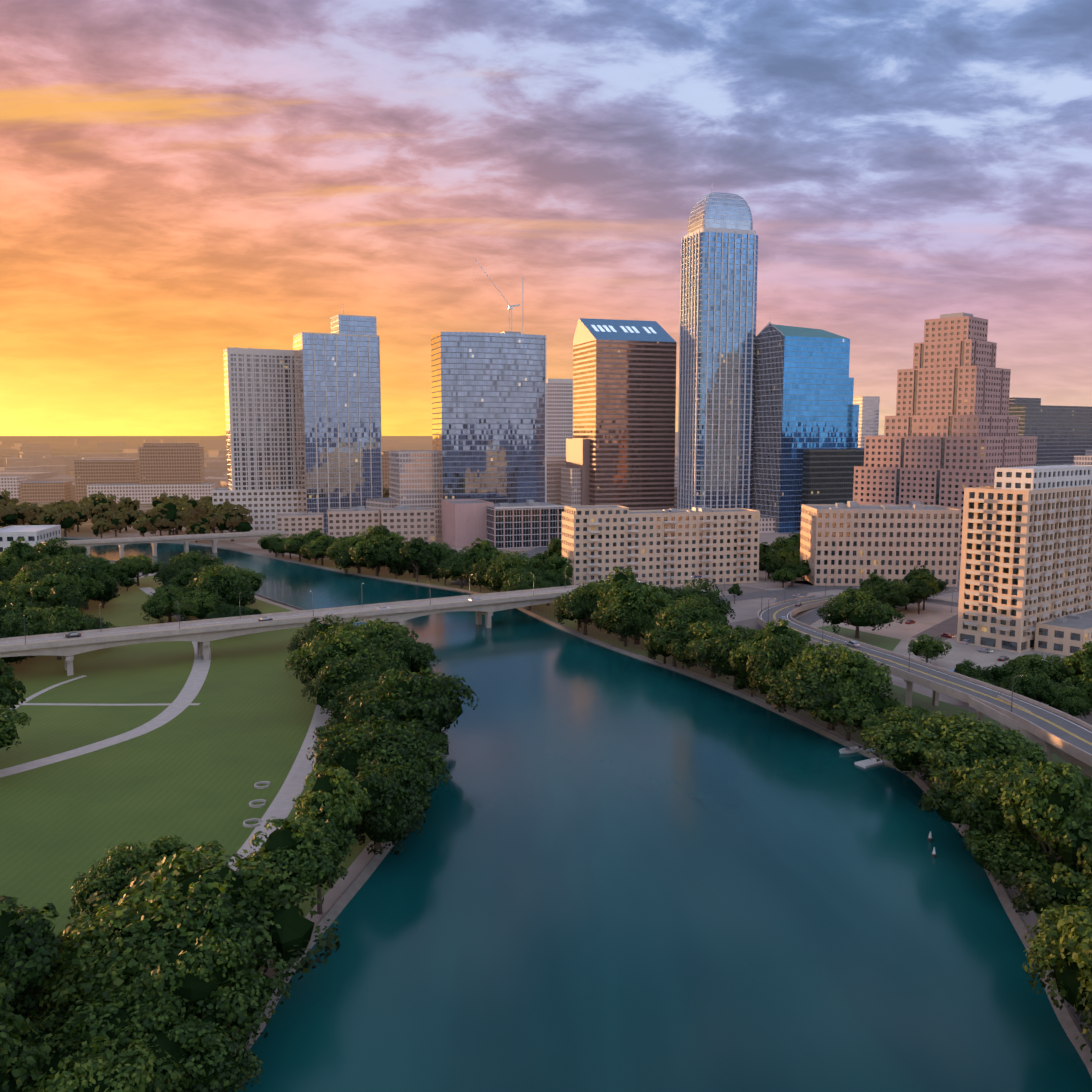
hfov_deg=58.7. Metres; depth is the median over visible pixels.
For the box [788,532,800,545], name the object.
tree
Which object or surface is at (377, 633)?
tree
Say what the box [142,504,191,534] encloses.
tree
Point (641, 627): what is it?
tree
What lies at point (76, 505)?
tree
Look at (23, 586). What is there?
tree
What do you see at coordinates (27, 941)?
tree
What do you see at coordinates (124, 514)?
tree
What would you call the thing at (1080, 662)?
tree
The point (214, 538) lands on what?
bridge
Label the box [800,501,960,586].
building
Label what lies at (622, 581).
tree
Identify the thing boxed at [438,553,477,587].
tree
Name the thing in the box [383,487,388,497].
tree
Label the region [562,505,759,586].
apartment block
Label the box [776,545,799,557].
tree
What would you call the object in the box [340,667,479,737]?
tree
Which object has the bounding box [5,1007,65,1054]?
tree
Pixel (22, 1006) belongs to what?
tree
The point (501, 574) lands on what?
tree
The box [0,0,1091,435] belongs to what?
sky
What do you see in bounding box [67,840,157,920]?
tree
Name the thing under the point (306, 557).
tree
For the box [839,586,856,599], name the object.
tree
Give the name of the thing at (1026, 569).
residential tower
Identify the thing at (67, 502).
tree
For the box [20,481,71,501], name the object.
building
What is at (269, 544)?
tree
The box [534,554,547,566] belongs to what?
tree
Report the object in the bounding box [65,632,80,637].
car
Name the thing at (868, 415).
grey tower
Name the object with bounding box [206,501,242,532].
tree
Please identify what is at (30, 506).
tree
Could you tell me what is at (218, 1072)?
tree
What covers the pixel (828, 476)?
dark glass block
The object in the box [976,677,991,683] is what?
tree
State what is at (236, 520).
tree
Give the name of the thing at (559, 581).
tree
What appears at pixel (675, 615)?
tree
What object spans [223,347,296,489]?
white tower
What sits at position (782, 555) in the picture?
tree
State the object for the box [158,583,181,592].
tree
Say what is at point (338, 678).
tree
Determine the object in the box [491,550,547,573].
tree
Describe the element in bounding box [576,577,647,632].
tree
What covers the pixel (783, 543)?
tree
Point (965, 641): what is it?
car
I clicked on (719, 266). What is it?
tall glass tower
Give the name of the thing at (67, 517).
tree
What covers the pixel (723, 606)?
tree
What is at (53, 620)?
tree
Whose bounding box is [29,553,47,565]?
tree
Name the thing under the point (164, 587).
tree
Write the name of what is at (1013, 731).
tree
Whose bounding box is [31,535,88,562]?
tree
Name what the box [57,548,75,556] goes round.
tree
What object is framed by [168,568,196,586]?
tree
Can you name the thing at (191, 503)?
tree
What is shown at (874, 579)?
tree
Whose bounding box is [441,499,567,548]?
building
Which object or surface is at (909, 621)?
car
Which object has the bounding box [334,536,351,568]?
tree
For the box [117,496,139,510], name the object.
tree
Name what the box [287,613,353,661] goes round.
tree
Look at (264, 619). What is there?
car
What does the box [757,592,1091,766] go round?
riverside drive
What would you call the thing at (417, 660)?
tree
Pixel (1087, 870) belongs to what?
tree
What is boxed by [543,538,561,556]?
tree
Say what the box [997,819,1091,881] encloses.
tree
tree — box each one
[0,490,18,504]
[0,501,21,506]
[0,506,39,526]
[0,537,35,562]
[0,552,28,581]
[0,566,15,581]
[0,580,21,598]
[0,590,16,609]
[0,599,42,626]
[0,606,48,657]
[0,626,16,662]
[0,656,25,716]
[0,656,35,664]
[0,705,31,750]
[0,894,62,1005]
[0,966,51,1091]
[0,1054,50,1091]
[3,595,38,613]
[5,501,39,524]
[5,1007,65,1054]
[6,569,54,599]
[9,906,61,1020]
[13,605,96,659]
[16,554,100,579]
[21,596,42,604]
[23,984,206,1091]
[26,600,58,612]
[28,552,105,595]
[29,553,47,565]
[30,573,69,602]
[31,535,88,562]
[31,573,104,611]
[32,515,61,528]
[34,987,142,1043]
[34,1033,183,1091]
[35,508,44,512]
[35,900,162,1020]
[40,506,58,515]
[42,585,80,612]
[44,501,60,511]
[45,504,90,536]
[54,500,77,507]
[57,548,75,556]
[58,840,340,1019]
[60,501,83,529]
[60,1003,263,1091]
[62,553,103,569]
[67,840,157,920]
[75,552,109,564]
[76,504,88,531]
[81,492,107,503]
[81,572,122,609]
[82,615,103,626]
[84,494,124,516]
[84,621,118,649]
[89,507,113,519]
[91,512,110,523]
[91,520,111,537]
[92,590,119,607]
[99,563,128,581]
[101,516,126,536]
[106,507,136,532]
[113,553,164,585]
[116,508,145,530]
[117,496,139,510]
[117,577,137,590]
[124,927,292,1074]
[131,517,151,536]
[135,511,151,521]
[140,584,189,622]
[140,881,268,973]
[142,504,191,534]
[143,835,204,875]
[148,497,194,535]
[152,492,188,506]
[153,561,204,584]
[155,582,183,593]
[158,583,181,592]
[160,498,194,533]
[165,550,223,575]
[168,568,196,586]
[168,586,186,593]
[172,588,224,620]
[173,1075,220,1091]
[176,563,255,614]
[178,497,212,510]
[185,521,210,541]
[188,563,244,584]
[192,514,216,528]
[194,500,212,531]
[199,510,225,532]
[200,496,211,505]
[205,563,265,591]
[205,603,253,618]
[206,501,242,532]
[210,506,252,541]
[231,816,338,901]
[252,608,261,614]
[257,533,288,556]
[274,537,290,558]
[283,628,382,687]
[284,532,316,561]
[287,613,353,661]
[292,764,370,888]
[295,806,356,913]
[297,615,388,665]
[299,543,327,563]
[300,535,335,564]
[301,655,396,708]
[304,529,336,559]
[305,715,447,783]
[312,697,433,746]
[320,678,382,723]
[321,628,353,642]
[323,724,376,775]
[324,532,369,572]
[332,546,379,573]
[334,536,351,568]
[337,618,423,653]
[337,691,379,723]
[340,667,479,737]
[342,758,439,856]
[348,646,404,675]
[349,533,397,576]
[351,525,403,545]
[352,741,452,802]
[354,632,440,673]
[363,525,389,570]
[364,564,390,573]
[368,670,411,688]
[372,656,411,678]
[373,540,412,575]
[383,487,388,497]
[388,564,405,578]
[390,543,436,577]
[398,719,450,758]
[399,537,431,582]
[415,560,437,579]
[428,541,456,560]
[428,565,442,581]
[433,565,457,585]
[436,550,452,564]
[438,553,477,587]
[441,546,468,582]
[463,553,506,591]
[466,538,500,565]
[482,554,537,591]
[486,550,506,563]
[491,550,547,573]
[502,572,556,609]
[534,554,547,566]
[534,570,571,605]
[541,555,572,579]
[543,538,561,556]
[545,551,561,562]
[553,581,603,634]
[567,587,581,630]
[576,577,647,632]
[590,582,680,644]
[594,621,640,635]
[599,565,645,641]
[601,603,647,646]
[625,607,664,639]
[641,640,672,663]
[642,621,695,666]
[644,596,721,633]
[646,587,688,612]
[653,593,728,634]
[656,585,672,592]
[663,620,748,677]
[669,577,735,622]
[691,629,756,689]
[719,613,732,629]
[727,583,742,603]
[728,637,786,704]
[732,624,761,636]
[733,673,759,696]
[746,633,823,709]
[750,618,810,649]
[759,542,772,555]
[759,552,783,578]
[764,655,896,730]
[765,558,786,574]
[768,569,796,587]
[770,536,798,550]
[774,552,793,563]
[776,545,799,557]
[780,640,891,694]
[782,562,809,585]
[785,552,800,563]
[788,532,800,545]
[796,559,810,580]
[809,687,890,740]
[816,588,904,637]
[833,649,881,732]
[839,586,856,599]
[854,705,940,750]
[857,583,874,602]
[860,572,888,587]
[860,710,1041,787]
[861,582,880,588]
[868,580,909,607]
[875,581,913,611]
[880,704,935,718]
[881,723,946,788]
[882,695,904,711]
[903,565,934,605]
[903,581,920,609]
[906,580,932,613]
[908,633,951,662]
[909,570,941,609]
[909,577,949,599]
[917,754,1040,823]
[945,746,993,782]
[951,766,1057,874]
[953,659,989,680]
[963,820,1080,889]
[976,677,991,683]
[981,663,1014,686]
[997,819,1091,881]
[998,762,1091,869]
[1001,671,1066,703]
[1002,743,1051,781]
[1004,729,1035,750]
[1005,653,1086,686]
[1010,862,1091,915]
[1022,905,1091,1029]
[1043,685,1091,717]
[1044,886,1091,923]
[1051,906,1091,984]
[1061,641,1091,712]
[1061,672,1091,699]
[1065,852,1091,907]
[1074,975,1091,1061]
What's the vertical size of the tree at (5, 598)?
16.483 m
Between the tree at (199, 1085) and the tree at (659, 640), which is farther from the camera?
the tree at (659, 640)
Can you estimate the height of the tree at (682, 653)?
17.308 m
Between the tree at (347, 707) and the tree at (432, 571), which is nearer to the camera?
the tree at (347, 707)
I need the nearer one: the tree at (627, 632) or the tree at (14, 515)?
the tree at (627, 632)
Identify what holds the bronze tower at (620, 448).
on the ground at (746, 612)
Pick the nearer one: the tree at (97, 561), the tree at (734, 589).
the tree at (734, 589)
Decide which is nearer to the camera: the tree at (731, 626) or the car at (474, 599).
the tree at (731, 626)
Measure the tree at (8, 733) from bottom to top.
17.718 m
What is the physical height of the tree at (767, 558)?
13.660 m
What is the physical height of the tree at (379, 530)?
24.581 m
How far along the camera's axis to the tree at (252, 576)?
400.38 m
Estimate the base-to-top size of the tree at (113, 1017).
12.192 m
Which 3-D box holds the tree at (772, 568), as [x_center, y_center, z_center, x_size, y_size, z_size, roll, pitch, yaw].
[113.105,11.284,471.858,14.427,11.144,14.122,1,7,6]
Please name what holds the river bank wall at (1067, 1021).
on the ground at (746, 612)
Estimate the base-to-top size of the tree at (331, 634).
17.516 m
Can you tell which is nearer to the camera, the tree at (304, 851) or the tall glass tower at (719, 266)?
the tree at (304, 851)
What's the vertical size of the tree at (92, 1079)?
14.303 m
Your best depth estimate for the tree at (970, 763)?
179.69 m
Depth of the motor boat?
216.25 m
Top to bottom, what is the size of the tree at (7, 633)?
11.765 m
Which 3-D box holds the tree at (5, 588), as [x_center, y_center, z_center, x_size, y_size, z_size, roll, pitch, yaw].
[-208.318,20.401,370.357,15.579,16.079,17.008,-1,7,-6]
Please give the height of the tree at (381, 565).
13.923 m
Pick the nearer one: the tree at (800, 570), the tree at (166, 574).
the tree at (166, 574)
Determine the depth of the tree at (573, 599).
350.30 m
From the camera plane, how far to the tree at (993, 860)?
145.57 m
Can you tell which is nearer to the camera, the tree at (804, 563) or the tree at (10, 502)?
the tree at (804, 563)
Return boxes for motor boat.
[839,746,860,753]
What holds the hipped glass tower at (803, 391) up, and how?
on the ground at (746, 612)
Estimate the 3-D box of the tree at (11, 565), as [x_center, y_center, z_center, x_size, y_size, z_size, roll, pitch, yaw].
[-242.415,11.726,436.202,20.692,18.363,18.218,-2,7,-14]
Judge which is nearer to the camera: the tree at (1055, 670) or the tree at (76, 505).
the tree at (1055, 670)
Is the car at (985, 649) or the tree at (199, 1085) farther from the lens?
the car at (985, 649)
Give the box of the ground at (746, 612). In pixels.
[0,436,1091,1082]
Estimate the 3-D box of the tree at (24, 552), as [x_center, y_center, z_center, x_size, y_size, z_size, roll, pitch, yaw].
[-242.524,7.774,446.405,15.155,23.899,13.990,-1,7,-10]
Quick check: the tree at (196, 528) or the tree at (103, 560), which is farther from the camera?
the tree at (196, 528)
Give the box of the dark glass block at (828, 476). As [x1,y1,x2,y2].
[802,449,863,503]
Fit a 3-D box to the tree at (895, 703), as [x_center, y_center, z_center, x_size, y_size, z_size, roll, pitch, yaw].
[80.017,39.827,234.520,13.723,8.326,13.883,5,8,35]
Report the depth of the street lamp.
213.34 m
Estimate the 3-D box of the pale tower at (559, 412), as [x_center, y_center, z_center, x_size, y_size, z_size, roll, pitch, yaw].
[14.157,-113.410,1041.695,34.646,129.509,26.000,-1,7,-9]
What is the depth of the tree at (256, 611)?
366.50 m
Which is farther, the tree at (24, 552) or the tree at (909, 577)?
the tree at (24, 552)
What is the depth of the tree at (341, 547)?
493.56 m
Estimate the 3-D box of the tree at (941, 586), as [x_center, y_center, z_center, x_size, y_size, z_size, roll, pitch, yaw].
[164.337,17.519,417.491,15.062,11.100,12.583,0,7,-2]
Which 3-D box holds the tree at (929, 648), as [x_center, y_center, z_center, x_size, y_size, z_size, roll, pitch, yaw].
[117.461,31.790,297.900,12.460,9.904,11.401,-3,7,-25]
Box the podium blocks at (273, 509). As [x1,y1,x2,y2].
[212,488,435,541]
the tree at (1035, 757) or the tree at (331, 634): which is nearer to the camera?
the tree at (1035, 757)
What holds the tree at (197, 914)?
on the park lawn at (191, 775)
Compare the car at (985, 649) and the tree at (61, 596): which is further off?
the tree at (61, 596)
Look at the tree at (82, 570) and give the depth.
374.98 m
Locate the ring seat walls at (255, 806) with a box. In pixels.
[243,781,270,827]
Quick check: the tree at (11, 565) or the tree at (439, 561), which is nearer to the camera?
the tree at (11, 565)
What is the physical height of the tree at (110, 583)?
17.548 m
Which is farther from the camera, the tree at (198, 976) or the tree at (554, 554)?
the tree at (554, 554)
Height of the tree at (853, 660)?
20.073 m
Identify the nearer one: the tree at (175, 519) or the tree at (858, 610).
the tree at (858, 610)
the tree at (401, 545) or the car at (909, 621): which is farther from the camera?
the tree at (401, 545)
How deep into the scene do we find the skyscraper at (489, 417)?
671.68 m
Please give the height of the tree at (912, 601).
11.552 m
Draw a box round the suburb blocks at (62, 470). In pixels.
[2,455,227,487]
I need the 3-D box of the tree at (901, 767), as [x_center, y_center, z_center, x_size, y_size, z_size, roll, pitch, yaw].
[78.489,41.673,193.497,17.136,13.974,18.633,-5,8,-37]
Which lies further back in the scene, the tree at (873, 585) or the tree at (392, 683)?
the tree at (873, 585)
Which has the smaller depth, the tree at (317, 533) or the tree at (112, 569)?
the tree at (112, 569)
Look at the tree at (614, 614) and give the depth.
320.56 m
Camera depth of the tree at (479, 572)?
423.90 m
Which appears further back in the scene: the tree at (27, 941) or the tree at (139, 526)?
the tree at (139, 526)
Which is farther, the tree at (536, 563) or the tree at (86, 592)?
the tree at (536, 563)
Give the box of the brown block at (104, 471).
[74,459,139,501]
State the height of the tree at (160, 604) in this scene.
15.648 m
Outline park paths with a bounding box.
[0,587,332,1021]
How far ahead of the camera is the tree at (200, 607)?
345.80 m
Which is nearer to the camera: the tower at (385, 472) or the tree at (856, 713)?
the tree at (856, 713)
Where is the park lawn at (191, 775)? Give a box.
[0,563,369,1020]
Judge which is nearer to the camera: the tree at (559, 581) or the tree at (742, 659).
the tree at (742, 659)
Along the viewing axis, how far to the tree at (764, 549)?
510.55 m
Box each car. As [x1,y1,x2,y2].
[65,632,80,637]
[258,617,272,621]
[377,606,389,609]
[469,597,481,600]
[846,641,860,646]
[905,620,915,623]
[941,633,954,637]
[961,639,969,644]
[977,647,992,652]
[998,656,1008,661]
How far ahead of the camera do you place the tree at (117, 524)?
673.74 m
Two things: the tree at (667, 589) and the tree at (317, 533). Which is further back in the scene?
the tree at (317, 533)
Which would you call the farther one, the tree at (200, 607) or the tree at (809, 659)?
the tree at (200, 607)
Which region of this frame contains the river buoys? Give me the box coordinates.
[927,831,936,856]
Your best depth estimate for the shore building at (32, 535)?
539.54 m
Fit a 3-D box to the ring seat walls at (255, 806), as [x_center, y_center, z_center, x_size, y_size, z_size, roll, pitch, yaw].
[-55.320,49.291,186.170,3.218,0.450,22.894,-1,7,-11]
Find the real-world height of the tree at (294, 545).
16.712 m
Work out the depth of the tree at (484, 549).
448.49 m
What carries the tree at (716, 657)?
on the ground at (746, 612)
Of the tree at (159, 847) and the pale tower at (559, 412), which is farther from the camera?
the pale tower at (559, 412)
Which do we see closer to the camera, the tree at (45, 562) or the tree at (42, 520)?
the tree at (45, 562)
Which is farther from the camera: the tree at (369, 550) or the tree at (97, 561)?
the tree at (369, 550)
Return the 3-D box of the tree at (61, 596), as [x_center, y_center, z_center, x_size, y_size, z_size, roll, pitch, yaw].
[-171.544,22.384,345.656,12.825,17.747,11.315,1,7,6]
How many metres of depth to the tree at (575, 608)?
337.18 m
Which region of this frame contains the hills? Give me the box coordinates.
[0,432,883,443]
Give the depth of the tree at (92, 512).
736.57 m
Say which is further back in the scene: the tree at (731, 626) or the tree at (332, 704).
the tree at (731, 626)
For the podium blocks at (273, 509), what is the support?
on the ground at (746, 612)
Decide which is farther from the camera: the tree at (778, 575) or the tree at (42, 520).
the tree at (42, 520)
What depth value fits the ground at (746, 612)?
450.96 m
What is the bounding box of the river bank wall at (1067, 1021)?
[61,537,1091,1077]
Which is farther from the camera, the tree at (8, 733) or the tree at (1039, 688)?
the tree at (1039, 688)
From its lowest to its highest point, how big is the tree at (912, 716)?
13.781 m
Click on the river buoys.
(933, 853)
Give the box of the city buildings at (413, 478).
[366,450,1091,534]
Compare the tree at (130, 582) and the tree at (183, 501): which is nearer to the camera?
the tree at (130, 582)
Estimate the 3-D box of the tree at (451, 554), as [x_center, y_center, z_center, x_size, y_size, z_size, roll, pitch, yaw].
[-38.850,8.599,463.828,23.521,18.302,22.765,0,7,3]
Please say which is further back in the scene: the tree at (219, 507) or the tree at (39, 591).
the tree at (219, 507)
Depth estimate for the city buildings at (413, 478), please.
684.73 m
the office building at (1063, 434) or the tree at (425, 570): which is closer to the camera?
the tree at (425, 570)
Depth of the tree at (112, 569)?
426.56 m
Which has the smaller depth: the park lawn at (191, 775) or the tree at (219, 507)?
the park lawn at (191, 775)
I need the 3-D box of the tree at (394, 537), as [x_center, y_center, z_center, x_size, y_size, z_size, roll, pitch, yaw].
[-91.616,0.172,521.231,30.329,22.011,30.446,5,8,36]
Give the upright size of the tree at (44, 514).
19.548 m
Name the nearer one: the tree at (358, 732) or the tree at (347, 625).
the tree at (358, 732)
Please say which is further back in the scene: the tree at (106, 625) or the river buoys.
the tree at (106, 625)
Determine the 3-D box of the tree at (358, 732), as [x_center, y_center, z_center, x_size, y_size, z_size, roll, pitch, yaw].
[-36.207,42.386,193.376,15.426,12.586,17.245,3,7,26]
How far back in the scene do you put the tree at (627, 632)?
319.35 m
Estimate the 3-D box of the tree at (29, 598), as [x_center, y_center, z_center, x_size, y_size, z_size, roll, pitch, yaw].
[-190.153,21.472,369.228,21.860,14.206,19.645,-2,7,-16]
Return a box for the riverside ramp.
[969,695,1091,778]
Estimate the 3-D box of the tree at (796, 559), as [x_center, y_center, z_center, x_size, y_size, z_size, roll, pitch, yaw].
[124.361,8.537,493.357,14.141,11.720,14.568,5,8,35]
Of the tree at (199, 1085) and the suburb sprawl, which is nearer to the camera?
the tree at (199, 1085)
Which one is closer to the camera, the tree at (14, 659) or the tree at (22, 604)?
the tree at (14, 659)
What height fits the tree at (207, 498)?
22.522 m
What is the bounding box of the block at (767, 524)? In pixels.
[760,516,774,532]
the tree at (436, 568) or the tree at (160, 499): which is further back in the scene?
the tree at (160, 499)
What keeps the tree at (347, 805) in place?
on the park lawn at (191, 775)
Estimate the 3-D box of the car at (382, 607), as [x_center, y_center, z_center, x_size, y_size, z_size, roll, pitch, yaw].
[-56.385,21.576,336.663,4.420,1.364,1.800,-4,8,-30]
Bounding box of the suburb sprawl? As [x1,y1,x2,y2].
[0,439,677,499]
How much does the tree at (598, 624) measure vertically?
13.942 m
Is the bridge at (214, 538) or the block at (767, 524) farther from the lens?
the block at (767, 524)
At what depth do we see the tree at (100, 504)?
743.47 m
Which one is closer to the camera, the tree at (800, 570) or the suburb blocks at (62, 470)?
the tree at (800, 570)
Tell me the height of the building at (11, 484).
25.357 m
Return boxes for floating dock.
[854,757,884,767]
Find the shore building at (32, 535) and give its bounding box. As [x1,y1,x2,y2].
[0,525,60,552]
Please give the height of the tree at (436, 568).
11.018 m
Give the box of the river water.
[62,538,1091,1091]
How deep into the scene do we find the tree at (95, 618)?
336.15 m
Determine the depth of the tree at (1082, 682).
241.81 m
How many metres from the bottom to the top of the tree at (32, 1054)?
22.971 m
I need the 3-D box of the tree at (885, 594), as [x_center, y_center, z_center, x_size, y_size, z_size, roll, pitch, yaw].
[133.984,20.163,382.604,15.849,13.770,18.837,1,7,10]
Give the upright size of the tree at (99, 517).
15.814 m
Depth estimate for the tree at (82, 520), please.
709.40 m
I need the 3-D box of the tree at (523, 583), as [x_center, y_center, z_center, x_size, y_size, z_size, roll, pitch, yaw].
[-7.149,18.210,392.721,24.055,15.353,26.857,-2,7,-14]
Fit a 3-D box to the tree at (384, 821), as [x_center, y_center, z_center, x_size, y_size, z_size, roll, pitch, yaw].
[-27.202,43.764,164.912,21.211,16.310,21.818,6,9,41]
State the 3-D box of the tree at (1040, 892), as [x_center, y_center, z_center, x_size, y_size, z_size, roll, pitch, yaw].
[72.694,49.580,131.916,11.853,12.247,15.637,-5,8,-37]
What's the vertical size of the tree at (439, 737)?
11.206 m
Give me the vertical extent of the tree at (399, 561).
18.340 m
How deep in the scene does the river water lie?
142.45 m
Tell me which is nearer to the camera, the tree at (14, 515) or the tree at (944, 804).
the tree at (944, 804)
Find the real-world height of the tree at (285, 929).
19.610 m
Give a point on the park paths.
(281, 805)
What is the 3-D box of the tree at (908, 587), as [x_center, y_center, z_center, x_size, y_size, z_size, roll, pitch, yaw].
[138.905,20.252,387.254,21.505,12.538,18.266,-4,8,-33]
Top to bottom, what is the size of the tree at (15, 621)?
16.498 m
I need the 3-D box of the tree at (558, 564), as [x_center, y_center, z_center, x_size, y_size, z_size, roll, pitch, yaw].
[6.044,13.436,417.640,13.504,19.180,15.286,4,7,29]
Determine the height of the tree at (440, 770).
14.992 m
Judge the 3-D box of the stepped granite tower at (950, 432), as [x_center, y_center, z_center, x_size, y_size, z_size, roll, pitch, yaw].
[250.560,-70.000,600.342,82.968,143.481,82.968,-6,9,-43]
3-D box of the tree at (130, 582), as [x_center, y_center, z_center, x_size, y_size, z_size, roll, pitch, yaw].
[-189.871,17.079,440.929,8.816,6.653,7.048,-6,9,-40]
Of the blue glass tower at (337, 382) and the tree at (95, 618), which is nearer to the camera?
the tree at (95, 618)
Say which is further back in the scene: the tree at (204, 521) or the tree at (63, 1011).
the tree at (204, 521)
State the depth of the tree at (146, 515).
717.12 m
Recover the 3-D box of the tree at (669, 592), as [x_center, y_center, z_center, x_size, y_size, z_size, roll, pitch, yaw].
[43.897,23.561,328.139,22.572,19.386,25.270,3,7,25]
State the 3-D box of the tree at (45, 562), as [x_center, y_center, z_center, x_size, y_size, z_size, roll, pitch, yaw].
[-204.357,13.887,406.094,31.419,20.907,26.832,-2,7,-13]
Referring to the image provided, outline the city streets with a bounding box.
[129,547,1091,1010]
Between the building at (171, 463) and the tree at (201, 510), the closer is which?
the tree at (201, 510)
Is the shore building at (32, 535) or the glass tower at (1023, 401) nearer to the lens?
the shore building at (32, 535)
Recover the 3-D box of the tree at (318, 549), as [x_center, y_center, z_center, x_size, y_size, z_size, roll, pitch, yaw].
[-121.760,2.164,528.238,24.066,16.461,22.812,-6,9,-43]
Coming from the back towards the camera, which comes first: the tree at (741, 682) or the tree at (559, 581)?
the tree at (559, 581)
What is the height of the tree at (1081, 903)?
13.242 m
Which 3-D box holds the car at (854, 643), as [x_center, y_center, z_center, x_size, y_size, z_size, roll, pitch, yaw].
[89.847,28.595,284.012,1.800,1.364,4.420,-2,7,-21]
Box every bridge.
[0,583,602,675]
[54,530,287,557]
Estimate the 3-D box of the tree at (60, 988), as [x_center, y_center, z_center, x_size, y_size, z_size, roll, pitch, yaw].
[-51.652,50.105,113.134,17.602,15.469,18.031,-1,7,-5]
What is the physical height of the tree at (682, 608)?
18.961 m
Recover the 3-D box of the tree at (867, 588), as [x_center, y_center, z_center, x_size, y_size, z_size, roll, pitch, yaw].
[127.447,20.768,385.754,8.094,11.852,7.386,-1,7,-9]
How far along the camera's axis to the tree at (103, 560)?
449.51 m
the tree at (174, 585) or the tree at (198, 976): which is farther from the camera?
the tree at (174, 585)
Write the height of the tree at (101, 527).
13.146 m
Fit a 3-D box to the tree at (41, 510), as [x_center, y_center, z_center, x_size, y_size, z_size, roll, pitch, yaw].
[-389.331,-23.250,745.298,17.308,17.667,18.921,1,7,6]
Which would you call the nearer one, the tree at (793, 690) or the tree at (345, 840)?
the tree at (345, 840)
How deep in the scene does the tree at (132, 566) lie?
451.54 m
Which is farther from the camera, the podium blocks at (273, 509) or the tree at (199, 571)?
the podium blocks at (273, 509)
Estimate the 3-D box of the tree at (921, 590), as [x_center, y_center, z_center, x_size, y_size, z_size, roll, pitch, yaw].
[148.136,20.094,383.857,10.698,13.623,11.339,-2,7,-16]
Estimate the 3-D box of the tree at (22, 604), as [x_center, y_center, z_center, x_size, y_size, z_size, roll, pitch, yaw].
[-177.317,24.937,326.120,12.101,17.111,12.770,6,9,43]
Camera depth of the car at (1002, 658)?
303.79 m
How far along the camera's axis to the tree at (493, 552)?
445.27 m
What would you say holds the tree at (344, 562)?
on the ground at (746, 612)
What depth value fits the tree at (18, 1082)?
88.83 m
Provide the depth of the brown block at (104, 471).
1026.13 m
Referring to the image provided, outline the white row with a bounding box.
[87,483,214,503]
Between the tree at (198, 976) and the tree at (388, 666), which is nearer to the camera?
the tree at (198, 976)
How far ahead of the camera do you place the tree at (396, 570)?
477.76 m
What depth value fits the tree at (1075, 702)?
233.08 m
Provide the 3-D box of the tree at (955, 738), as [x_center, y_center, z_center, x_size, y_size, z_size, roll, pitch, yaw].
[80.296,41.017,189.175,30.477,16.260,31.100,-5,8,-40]
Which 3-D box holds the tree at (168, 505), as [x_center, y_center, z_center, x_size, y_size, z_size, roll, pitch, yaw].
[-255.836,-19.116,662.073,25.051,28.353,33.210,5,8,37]
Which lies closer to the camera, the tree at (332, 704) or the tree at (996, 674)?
the tree at (332, 704)
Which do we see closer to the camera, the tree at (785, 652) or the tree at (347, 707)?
the tree at (347, 707)
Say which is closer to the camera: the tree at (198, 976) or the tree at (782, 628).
the tree at (198, 976)
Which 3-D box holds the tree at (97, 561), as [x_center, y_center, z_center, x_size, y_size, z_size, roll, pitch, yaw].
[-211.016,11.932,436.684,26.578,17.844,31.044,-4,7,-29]
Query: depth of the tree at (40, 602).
348.56 m
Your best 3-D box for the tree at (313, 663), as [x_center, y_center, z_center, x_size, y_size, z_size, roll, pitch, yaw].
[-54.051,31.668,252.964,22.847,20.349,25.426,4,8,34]
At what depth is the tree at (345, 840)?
141.56 m
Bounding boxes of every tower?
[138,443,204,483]
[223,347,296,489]
[293,311,382,532]
[382,451,388,492]
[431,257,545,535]
[546,379,572,454]
[566,318,676,509]
[677,192,757,508]
[752,322,863,532]
[853,312,1037,557]
[853,396,879,447]
[957,465,1091,656]
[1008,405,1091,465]
[1009,397,1040,404]
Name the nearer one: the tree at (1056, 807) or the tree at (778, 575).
the tree at (1056, 807)
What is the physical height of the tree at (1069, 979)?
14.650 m
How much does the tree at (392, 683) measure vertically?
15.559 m
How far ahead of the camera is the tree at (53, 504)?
777.18 m
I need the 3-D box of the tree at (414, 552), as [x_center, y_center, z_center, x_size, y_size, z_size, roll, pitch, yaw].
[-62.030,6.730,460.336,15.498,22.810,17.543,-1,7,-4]
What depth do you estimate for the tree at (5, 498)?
767.66 m
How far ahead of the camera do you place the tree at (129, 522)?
717.30 m
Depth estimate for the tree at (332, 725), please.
201.40 m
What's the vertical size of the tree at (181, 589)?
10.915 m
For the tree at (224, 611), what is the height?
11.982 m
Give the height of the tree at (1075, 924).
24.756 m
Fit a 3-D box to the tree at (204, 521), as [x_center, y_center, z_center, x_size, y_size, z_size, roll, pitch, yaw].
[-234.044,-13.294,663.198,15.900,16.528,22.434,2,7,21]
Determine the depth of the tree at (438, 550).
486.29 m

